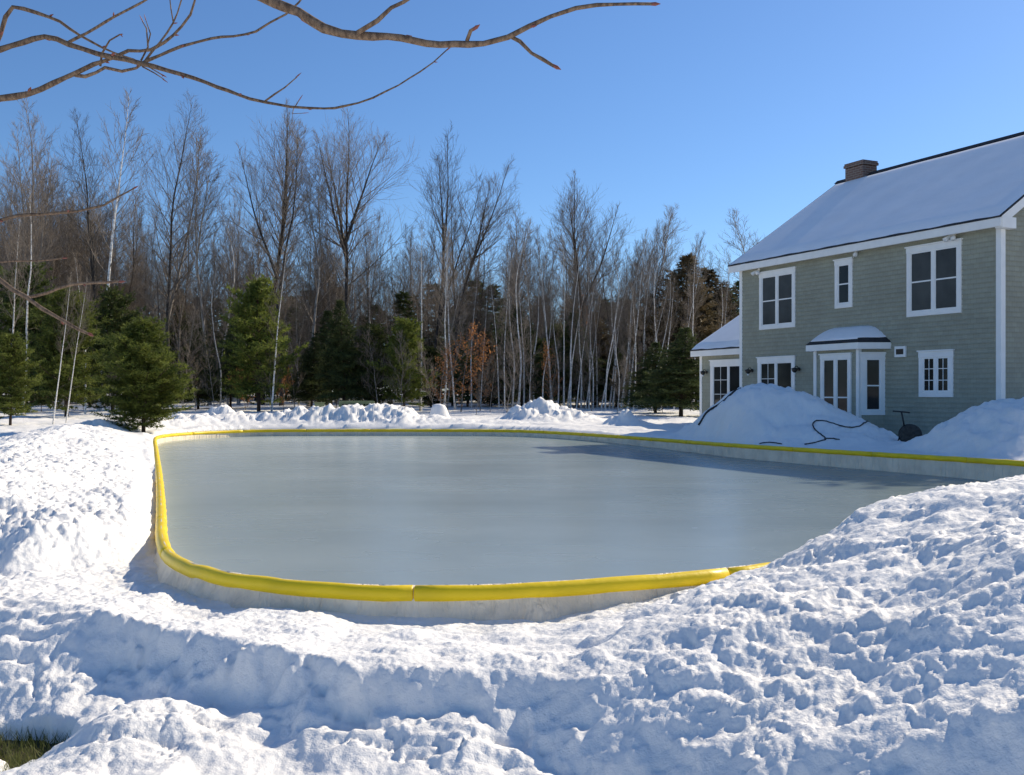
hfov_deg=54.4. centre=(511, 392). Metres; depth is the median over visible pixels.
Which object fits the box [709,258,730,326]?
birch tree
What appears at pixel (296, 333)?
bare tree
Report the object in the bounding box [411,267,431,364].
bare tree
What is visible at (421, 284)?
birch tree
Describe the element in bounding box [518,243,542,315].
bare tree
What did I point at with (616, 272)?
birch tree
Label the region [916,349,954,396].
window
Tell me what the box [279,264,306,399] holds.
bare tree
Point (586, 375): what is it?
sapling
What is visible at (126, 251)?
bare tree
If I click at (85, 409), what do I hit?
birch tree
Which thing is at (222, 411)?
snow mound
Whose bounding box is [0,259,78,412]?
pine tree
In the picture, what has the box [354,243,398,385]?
bare tree
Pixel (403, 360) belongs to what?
sapling
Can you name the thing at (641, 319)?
bare tree
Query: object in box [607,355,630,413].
sapling
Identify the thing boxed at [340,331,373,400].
evergreen tree
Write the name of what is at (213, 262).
bare tree
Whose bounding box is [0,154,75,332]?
bare tree
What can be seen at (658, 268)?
birch tree
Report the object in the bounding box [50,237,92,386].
bare tree
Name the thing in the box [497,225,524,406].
birch tree
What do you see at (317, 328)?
bare tree
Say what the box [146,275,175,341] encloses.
bare tree
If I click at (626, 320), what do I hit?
sapling
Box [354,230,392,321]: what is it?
bare tree
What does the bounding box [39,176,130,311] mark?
bare tree
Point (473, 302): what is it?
bare tree
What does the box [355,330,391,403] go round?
sapling
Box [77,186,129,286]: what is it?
bare tree
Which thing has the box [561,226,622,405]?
bare tree
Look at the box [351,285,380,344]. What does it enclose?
bare tree
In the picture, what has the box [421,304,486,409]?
sapling
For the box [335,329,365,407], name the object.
sapling
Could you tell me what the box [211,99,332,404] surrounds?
bare tree
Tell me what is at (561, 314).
bare tree
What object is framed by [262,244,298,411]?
birch tree
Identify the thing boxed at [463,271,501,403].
bare tree
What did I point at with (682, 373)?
hemlock tree
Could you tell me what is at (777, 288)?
window
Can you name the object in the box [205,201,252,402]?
bare tree
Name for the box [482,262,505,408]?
birch tree
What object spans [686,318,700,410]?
sapling
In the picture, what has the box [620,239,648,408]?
birch tree
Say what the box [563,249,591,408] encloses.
birch tree
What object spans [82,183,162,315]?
bare tree
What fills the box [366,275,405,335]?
bare tree
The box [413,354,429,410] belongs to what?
sapling
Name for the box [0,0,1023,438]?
sky
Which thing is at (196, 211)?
bare tree
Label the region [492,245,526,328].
bare tree
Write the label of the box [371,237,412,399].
bare tree
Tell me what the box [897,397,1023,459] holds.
snow mound
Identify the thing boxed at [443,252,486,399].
bare tree
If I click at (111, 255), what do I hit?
birch tree
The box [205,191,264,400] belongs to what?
bare tree
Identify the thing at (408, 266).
bare tree
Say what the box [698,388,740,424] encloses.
hose
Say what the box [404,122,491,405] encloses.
bare tree
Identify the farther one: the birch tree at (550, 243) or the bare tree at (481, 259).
the bare tree at (481, 259)
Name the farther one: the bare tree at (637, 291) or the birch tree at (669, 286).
the bare tree at (637, 291)
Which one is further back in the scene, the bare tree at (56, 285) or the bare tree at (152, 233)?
the bare tree at (152, 233)
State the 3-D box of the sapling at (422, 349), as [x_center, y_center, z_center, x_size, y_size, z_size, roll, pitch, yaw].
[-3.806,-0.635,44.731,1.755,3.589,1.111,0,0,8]
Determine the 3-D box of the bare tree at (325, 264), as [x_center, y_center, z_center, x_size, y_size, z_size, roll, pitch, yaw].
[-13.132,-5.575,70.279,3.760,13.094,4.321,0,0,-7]
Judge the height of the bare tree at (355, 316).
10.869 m
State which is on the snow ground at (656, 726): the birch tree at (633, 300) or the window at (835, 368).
the birch tree at (633, 300)
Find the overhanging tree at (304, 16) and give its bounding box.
[0,0,659,335]
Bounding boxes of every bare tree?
[0,97,94,403]
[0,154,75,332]
[0,158,63,267]
[0,187,25,302]
[0,195,35,329]
[1,149,91,311]
[17,168,103,282]
[21,185,91,402]
[25,221,63,288]
[31,107,135,404]
[35,263,66,402]
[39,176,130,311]
[45,182,122,305]
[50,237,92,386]
[69,192,167,321]
[70,249,104,401]
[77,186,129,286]
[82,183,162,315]
[99,234,136,313]
[110,192,155,311]
[110,264,136,315]
[111,192,152,307]
[114,92,234,363]
[117,223,156,321]
[126,127,232,341]
[127,210,168,320]
[128,234,164,317]
[129,238,178,337]
[136,255,156,320]
[143,219,211,402]
[144,216,185,325]
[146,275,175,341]
[152,199,216,401]
[155,244,187,314]
[157,125,258,404]
[161,234,212,339]
[173,267,222,404]
[177,270,208,402]
[190,222,229,388]
[191,242,211,400]
[193,253,239,357]
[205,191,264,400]
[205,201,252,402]
[208,274,244,405]
[209,234,226,302]
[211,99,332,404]
[213,188,256,316]
[217,247,271,394]
[219,119,353,405]
[220,209,283,336]
[222,215,303,400]
[225,208,282,404]
[258,153,351,406]
[266,209,304,398]
[269,242,305,378]
[271,266,294,402]
[277,290,311,405]
[278,211,340,354]
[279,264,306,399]
[286,104,439,404]
[290,256,325,403]
[291,301,307,362]
[293,260,327,350]
[294,248,340,402]
[297,227,353,402]
[304,228,344,401]
[305,220,364,404]
[325,242,351,338]
[326,262,375,400]
[336,241,376,398]
[348,205,386,399]
[348,206,392,399]
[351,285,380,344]
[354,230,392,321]
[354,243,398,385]
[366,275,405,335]
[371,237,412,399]
[377,287,398,403]
[379,272,404,402]
[385,231,436,401]
[391,225,431,311]
[394,224,420,390]
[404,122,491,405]
[409,228,454,389]
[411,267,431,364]
[413,285,441,345]
[416,264,442,398]
[423,282,453,397]
[425,251,479,399]
[425,253,460,366]
[429,279,444,336]
[431,158,530,405]
[434,204,505,397]
[440,285,493,403]
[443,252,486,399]
[450,217,508,403]
[454,260,487,343]
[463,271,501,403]
[486,240,537,329]
[487,203,565,402]
[491,252,536,404]
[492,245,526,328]
[501,267,524,322]
[510,294,539,403]
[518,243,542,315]
[525,254,563,349]
[529,264,560,336]
[531,255,566,335]
[533,169,643,398]
[545,229,595,401]
[547,281,580,402]
[551,318,562,405]
[555,264,592,318]
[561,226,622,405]
[568,253,610,404]
[591,238,630,348]
[598,290,639,356]
[602,294,640,404]
[603,267,624,346]
[612,247,646,340]
[619,205,686,364]
[621,255,668,339]
[621,260,650,337]
[628,239,663,328]
[629,308,648,334]
[639,254,660,313]
[640,208,691,345]
[706,251,719,295]
[709,207,765,303]
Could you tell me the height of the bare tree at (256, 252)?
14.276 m
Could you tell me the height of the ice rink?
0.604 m
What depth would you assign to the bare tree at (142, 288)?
71.97 m
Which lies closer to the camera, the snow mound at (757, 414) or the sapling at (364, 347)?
the snow mound at (757, 414)
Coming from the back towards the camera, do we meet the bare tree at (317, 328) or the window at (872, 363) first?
the bare tree at (317, 328)
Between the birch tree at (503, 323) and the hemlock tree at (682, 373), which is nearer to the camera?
the hemlock tree at (682, 373)
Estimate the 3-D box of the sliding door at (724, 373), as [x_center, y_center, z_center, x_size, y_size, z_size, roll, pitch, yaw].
[7.314,0.043,33.696,0.085,2.315,2.070,0,0,-25]
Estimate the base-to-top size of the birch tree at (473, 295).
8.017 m
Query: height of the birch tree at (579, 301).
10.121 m
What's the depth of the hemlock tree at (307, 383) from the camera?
52.66 m
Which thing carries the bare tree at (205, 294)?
on the snow ground at (656, 726)
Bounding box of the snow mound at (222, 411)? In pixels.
[198,404,245,417]
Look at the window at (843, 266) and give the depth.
27.38 m
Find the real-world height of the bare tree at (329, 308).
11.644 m
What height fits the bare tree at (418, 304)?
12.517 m
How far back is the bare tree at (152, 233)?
69.81 m
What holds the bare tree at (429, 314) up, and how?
on the snow ground at (656, 726)
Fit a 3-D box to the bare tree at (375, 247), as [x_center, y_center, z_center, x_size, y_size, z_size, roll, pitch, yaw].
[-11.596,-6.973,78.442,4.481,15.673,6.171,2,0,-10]
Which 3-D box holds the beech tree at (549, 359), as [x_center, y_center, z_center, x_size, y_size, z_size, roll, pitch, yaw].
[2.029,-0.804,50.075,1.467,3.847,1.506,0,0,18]
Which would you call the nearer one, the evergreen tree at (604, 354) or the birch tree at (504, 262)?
the birch tree at (504, 262)
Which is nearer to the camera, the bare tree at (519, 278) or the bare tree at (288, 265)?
the bare tree at (519, 278)
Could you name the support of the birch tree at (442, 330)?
on the snow ground at (656, 726)
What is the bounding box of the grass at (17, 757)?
[0,724,70,771]
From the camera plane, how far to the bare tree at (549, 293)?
66.31 m
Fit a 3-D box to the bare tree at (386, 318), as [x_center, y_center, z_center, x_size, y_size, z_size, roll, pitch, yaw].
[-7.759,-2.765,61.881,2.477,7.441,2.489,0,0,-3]
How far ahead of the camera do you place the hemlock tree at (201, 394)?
51.62 m
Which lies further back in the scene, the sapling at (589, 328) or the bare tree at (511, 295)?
the bare tree at (511, 295)
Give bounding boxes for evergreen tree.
[61,322,105,404]
[157,306,211,400]
[256,326,303,400]
[299,309,361,405]
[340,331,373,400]
[409,345,458,406]
[441,342,493,406]
[467,334,517,406]
[476,329,530,405]
[487,305,560,406]
[517,337,556,402]
[537,323,581,404]
[539,312,617,406]
[567,311,614,404]
[590,348,632,406]
[611,339,641,401]
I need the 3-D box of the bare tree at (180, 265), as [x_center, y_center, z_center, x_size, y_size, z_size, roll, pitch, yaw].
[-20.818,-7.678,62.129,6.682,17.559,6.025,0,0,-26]
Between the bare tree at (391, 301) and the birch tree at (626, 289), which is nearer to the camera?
the birch tree at (626, 289)
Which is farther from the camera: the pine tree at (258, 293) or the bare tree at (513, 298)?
the bare tree at (513, 298)
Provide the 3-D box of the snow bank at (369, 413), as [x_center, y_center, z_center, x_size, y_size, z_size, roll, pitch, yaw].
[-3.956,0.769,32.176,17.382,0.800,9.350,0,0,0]
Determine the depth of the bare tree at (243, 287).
70.99 m
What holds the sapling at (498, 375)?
on the snow ground at (656, 726)
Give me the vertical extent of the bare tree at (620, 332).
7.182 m
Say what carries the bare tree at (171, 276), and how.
on the snow ground at (656, 726)
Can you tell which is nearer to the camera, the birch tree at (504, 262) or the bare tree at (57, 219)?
the birch tree at (504, 262)
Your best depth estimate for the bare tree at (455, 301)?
59.45 m
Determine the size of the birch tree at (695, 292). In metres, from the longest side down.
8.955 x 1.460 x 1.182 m
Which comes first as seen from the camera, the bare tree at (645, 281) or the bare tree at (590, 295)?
the bare tree at (590, 295)
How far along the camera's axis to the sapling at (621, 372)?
48.38 m
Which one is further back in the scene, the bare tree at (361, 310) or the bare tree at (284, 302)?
the bare tree at (361, 310)
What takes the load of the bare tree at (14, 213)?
on the snow ground at (656, 726)
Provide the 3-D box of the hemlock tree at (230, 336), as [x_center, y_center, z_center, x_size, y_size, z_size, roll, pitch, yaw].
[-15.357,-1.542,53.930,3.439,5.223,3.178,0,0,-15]
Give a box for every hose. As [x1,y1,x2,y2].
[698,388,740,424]
[805,420,867,444]
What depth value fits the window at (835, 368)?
26.77 m
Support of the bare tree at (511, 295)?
on the snow ground at (656, 726)
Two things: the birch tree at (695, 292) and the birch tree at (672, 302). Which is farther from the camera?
the birch tree at (695, 292)
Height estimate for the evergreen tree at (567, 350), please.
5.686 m
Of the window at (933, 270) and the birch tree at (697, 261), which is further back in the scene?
the birch tree at (697, 261)
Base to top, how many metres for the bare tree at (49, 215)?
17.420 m
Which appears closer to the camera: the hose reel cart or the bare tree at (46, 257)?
the hose reel cart
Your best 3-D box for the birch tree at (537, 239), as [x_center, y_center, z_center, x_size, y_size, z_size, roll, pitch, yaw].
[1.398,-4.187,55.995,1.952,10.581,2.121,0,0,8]
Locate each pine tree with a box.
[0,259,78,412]
[0,331,46,424]
[19,287,113,416]
[70,284,156,410]
[84,315,198,431]
[215,273,309,411]
[344,322,395,405]
[366,316,438,406]
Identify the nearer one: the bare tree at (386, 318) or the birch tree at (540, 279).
the birch tree at (540, 279)
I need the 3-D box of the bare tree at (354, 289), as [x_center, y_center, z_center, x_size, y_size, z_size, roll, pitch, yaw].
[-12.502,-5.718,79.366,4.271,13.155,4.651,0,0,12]
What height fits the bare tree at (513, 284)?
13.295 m
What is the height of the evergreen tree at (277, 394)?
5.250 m
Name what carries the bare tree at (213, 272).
on the snow ground at (656, 726)
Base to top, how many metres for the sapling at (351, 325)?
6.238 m
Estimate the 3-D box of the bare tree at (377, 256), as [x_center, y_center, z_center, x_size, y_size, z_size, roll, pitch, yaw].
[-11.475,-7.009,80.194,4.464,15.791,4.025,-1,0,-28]
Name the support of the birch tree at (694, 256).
on the snow ground at (656, 726)
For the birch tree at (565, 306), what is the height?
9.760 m
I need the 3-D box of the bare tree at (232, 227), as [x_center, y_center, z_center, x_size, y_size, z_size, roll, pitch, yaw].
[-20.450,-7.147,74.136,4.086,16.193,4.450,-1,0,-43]
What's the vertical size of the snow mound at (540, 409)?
0.907 m
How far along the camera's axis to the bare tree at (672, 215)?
57.84 m
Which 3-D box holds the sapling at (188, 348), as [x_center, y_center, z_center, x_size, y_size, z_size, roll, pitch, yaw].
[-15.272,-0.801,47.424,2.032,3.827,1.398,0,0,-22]
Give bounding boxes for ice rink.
[153,429,1023,621]
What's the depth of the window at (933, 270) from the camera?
24.59 m
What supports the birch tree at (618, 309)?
on the snow ground at (656, 726)
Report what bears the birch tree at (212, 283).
on the snow ground at (656, 726)
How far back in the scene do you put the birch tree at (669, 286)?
49.21 m
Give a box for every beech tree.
[229,369,254,409]
[275,373,295,409]
[424,342,455,403]
[435,319,496,411]
[461,331,495,410]
[541,338,562,399]
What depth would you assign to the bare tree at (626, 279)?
75.61 m
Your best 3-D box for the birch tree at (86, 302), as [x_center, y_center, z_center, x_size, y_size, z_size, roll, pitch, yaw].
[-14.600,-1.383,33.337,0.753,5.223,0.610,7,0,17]
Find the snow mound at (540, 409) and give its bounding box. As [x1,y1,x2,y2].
[494,397,606,421]
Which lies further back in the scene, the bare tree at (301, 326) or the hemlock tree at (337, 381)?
the bare tree at (301, 326)
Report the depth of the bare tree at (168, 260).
69.89 m
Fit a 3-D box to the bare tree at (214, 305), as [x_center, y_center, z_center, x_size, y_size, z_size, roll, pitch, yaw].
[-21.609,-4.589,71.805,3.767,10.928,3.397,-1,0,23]
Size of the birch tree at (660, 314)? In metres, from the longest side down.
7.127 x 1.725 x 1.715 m
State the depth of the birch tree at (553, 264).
51.48 m
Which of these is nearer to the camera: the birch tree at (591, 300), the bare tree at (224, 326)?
the birch tree at (591, 300)
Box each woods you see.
[82,280,738,385]
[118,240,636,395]
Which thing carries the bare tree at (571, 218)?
on the snow ground at (656, 726)
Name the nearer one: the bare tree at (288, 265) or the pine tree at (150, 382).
the pine tree at (150, 382)
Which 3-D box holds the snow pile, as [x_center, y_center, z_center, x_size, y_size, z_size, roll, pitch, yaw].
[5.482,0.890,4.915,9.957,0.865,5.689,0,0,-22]
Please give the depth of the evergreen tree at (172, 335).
65.63 m
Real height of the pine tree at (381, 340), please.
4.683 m
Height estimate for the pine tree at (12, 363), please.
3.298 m
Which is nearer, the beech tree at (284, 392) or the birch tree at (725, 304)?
the beech tree at (284, 392)
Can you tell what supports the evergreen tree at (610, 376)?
on the snow ground at (656, 726)
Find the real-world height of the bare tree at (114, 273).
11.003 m
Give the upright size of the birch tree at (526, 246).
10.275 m
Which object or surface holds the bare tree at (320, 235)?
on the snow ground at (656, 726)
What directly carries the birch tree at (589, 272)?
on the snow ground at (656, 726)
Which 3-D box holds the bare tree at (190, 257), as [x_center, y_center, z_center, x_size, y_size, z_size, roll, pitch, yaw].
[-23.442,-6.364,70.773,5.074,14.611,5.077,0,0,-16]
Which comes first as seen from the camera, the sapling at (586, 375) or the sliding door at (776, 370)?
the sliding door at (776, 370)
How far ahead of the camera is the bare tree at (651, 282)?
71.73 m
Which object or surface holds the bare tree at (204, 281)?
on the snow ground at (656, 726)
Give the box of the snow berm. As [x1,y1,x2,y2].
[0,571,608,773]
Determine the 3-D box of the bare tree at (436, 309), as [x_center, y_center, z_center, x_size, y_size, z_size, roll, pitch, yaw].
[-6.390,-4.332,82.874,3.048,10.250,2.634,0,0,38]
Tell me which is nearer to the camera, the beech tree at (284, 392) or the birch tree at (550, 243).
the beech tree at (284, 392)
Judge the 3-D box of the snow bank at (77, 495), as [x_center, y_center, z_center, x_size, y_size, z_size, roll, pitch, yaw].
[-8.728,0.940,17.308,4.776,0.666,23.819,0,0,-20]
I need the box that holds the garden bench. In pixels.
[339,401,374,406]
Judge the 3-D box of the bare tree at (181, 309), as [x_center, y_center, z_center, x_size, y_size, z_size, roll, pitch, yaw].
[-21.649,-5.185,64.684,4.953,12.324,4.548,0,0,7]
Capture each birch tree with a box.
[0,211,36,408]
[6,171,65,415]
[51,269,79,423]
[61,276,93,422]
[67,251,105,413]
[70,86,157,410]
[200,255,227,405]
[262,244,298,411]
[405,223,438,410]
[428,224,472,409]
[434,228,463,404]
[462,270,486,408]
[474,271,496,406]
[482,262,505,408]
[496,276,519,409]
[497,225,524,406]
[502,217,535,404]
[510,228,539,403]
[518,258,542,400]
[524,225,550,399]
[526,238,559,400]
[527,229,563,399]
[539,276,559,397]
[544,236,566,403]
[549,235,574,405]
[557,224,592,407]
[560,243,600,407]
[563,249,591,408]
[575,281,599,409]
[578,241,601,409]
[581,280,599,409]
[583,282,607,409]
[589,258,607,406]
[596,238,629,409]
[598,229,626,407]
[598,282,630,409]
[607,255,633,407]
[607,282,624,410]
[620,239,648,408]
[620,241,650,407]
[621,241,645,406]
[624,228,653,408]
[626,282,650,409]
[634,225,659,350]
[636,221,664,407]
[641,223,670,348]
[645,281,672,409]
[651,259,679,409]
[658,276,680,408]
[667,231,706,407]
[673,246,707,408]
[678,233,701,322]
[680,283,698,389]
[682,242,711,409]
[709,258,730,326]
[715,253,737,328]
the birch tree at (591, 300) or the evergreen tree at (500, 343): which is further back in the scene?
the evergreen tree at (500, 343)
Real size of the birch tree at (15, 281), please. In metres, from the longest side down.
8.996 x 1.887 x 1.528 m
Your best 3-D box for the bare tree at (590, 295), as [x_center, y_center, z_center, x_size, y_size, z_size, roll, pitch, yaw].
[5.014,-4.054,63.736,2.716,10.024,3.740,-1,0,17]
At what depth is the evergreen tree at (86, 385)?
57.83 m
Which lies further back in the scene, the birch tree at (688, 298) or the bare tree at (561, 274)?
the bare tree at (561, 274)
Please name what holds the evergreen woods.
on the snow ground at (656, 726)
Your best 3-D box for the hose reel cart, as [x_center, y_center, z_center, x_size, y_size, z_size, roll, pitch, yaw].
[8.511,0.810,21.542,0.674,0.832,0.405,0,0,14]
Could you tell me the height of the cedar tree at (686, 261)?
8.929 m
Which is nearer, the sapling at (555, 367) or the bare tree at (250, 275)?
the sapling at (555, 367)
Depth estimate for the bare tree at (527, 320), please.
63.86 m
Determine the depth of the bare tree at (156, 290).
59.63 m
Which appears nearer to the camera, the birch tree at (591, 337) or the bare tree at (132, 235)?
the birch tree at (591, 337)
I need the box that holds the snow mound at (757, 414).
[665,383,903,448]
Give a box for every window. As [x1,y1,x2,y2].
[759,266,796,329]
[818,352,852,413]
[833,257,853,308]
[860,352,885,414]
[904,238,962,316]
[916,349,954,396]
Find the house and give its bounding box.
[690,131,1023,435]
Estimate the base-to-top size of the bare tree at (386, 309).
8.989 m
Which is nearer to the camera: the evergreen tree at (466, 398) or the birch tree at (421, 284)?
the birch tree at (421, 284)
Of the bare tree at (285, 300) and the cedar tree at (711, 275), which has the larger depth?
the bare tree at (285, 300)
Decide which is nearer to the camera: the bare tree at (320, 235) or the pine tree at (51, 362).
the pine tree at (51, 362)
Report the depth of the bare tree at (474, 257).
60.72 m
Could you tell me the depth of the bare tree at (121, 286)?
70.21 m
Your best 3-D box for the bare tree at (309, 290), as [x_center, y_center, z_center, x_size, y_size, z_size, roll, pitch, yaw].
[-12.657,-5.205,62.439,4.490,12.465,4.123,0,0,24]
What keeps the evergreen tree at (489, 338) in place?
on the snow ground at (656, 726)
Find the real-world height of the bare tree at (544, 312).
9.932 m
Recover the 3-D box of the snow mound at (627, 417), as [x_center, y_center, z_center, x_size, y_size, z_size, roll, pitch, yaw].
[3.860,0.831,33.248,1.818,0.574,1.590,0,0,0]
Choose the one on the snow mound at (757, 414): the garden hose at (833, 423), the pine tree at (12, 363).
the garden hose at (833, 423)
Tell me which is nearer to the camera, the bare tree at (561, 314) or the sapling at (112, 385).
the sapling at (112, 385)
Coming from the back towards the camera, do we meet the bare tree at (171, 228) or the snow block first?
the bare tree at (171, 228)
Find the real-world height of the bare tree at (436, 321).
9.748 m
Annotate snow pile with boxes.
[591,474,1023,774]
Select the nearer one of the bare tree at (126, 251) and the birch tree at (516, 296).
the birch tree at (516, 296)
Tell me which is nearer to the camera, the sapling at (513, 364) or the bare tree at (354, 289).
the sapling at (513, 364)
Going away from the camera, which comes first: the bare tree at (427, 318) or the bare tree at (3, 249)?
the bare tree at (3, 249)
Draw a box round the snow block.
[430,404,449,417]
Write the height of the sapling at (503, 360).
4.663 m
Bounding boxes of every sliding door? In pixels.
[709,359,738,406]
[756,355,795,390]
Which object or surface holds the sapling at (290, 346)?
on the snow ground at (656, 726)
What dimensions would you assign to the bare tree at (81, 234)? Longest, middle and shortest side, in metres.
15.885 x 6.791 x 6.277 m
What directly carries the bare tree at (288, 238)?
on the snow ground at (656, 726)
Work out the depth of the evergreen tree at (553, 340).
64.43 m
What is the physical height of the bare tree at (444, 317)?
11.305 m
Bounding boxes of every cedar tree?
[595,252,730,406]
[690,268,738,339]
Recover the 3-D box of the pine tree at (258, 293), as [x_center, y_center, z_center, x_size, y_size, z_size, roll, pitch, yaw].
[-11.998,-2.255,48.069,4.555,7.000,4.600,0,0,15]
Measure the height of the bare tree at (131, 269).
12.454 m
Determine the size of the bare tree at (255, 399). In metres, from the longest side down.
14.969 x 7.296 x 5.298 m
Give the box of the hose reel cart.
[893,410,921,441]
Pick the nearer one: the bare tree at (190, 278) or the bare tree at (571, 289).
the bare tree at (190, 278)
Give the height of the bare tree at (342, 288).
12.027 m
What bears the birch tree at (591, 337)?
on the snow ground at (656, 726)
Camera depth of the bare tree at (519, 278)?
57.47 m
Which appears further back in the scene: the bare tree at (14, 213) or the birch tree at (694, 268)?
the bare tree at (14, 213)
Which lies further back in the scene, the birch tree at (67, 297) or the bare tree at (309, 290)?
the bare tree at (309, 290)
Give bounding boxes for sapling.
[101,370,120,412]
[168,302,203,404]
[173,336,211,410]
[195,328,227,406]
[253,325,281,411]
[276,319,310,407]
[318,307,359,405]
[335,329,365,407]
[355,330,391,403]
[385,330,413,405]
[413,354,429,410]
[414,340,440,402]
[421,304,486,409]
[465,354,499,413]
[479,345,503,411]
[494,321,529,406]
[495,314,544,412]
[508,340,548,400]
[537,338,566,396]
[564,328,599,407]
[571,308,605,410]
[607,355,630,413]
[611,346,631,409]
[612,305,648,408]
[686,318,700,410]
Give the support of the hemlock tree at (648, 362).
on the snow ground at (656, 726)
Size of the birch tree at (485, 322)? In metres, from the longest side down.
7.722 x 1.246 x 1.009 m
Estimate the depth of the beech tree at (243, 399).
49.43 m
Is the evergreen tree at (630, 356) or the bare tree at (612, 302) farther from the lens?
the bare tree at (612, 302)
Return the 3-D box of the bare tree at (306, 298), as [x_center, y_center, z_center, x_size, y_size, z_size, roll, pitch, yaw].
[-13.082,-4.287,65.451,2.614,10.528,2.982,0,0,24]
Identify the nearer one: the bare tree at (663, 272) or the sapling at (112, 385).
the sapling at (112, 385)
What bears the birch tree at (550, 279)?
on the snow ground at (656, 726)
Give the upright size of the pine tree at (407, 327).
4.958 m
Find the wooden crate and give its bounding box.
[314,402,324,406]
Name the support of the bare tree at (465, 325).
on the snow ground at (656, 726)
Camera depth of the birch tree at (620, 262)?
54.48 m
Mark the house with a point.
(870, 292)
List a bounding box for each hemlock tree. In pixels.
[140,331,179,405]
[169,327,226,408]
[199,318,255,407]
[283,337,333,406]
[313,300,381,404]
[616,342,688,412]
[629,327,702,416]
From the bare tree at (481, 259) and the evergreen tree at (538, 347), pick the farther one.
the bare tree at (481, 259)
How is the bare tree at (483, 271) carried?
on the snow ground at (656, 726)
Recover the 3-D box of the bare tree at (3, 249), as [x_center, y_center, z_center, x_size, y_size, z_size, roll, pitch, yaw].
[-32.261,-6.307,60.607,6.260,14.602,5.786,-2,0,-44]
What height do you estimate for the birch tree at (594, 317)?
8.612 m
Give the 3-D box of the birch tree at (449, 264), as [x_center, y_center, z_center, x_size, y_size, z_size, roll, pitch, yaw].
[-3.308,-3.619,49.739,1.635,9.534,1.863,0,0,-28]
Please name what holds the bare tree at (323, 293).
on the snow ground at (656, 726)
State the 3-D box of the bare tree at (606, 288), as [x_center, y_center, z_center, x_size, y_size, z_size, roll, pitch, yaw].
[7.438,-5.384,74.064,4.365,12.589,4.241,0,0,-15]
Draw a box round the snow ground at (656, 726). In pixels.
[0,392,1023,774]
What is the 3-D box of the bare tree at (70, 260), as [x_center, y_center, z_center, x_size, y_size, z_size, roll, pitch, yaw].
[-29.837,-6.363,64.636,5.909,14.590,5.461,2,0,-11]
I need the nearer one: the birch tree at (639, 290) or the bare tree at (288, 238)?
the birch tree at (639, 290)
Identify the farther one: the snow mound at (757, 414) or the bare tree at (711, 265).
the bare tree at (711, 265)
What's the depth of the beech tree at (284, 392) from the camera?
48.95 m
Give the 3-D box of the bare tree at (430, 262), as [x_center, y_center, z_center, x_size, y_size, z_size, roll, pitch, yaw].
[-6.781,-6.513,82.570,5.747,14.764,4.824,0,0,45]
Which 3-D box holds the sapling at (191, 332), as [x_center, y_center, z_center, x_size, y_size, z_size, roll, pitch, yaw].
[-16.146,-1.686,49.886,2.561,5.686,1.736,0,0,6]
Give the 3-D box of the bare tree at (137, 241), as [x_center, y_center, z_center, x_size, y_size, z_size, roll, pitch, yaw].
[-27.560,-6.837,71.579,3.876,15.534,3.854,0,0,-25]
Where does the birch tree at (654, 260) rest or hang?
on the snow ground at (656, 726)
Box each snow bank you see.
[0,419,155,575]
[95,403,674,431]
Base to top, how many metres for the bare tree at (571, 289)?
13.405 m
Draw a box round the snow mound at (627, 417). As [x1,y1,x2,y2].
[602,409,653,425]
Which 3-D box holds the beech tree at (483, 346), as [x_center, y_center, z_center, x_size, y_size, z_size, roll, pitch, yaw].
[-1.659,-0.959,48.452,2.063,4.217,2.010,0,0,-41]
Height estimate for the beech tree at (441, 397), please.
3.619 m
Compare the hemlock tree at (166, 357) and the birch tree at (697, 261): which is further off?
the birch tree at (697, 261)
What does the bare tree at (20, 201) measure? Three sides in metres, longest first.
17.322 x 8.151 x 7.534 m
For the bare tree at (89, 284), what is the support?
on the snow ground at (656, 726)
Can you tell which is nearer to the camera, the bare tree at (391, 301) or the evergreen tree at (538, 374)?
the evergreen tree at (538, 374)
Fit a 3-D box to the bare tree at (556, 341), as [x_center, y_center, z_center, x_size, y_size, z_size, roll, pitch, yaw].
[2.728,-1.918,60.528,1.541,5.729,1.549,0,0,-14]
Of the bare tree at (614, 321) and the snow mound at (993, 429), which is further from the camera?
the bare tree at (614, 321)
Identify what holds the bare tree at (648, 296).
on the snow ground at (656, 726)
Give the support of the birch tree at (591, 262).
on the snow ground at (656, 726)
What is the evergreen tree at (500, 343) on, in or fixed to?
on the snow ground at (656, 726)
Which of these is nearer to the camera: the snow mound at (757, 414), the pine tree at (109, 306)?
the snow mound at (757, 414)
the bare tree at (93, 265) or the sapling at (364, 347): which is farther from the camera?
the bare tree at (93, 265)
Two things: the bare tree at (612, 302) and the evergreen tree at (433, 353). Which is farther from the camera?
the bare tree at (612, 302)
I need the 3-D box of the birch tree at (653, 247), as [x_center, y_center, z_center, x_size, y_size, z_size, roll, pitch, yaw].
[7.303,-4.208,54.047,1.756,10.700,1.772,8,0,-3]
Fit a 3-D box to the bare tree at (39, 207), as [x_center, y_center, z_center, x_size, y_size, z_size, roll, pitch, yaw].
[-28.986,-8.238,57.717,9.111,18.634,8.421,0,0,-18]
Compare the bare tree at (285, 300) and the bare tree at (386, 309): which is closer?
the bare tree at (386, 309)

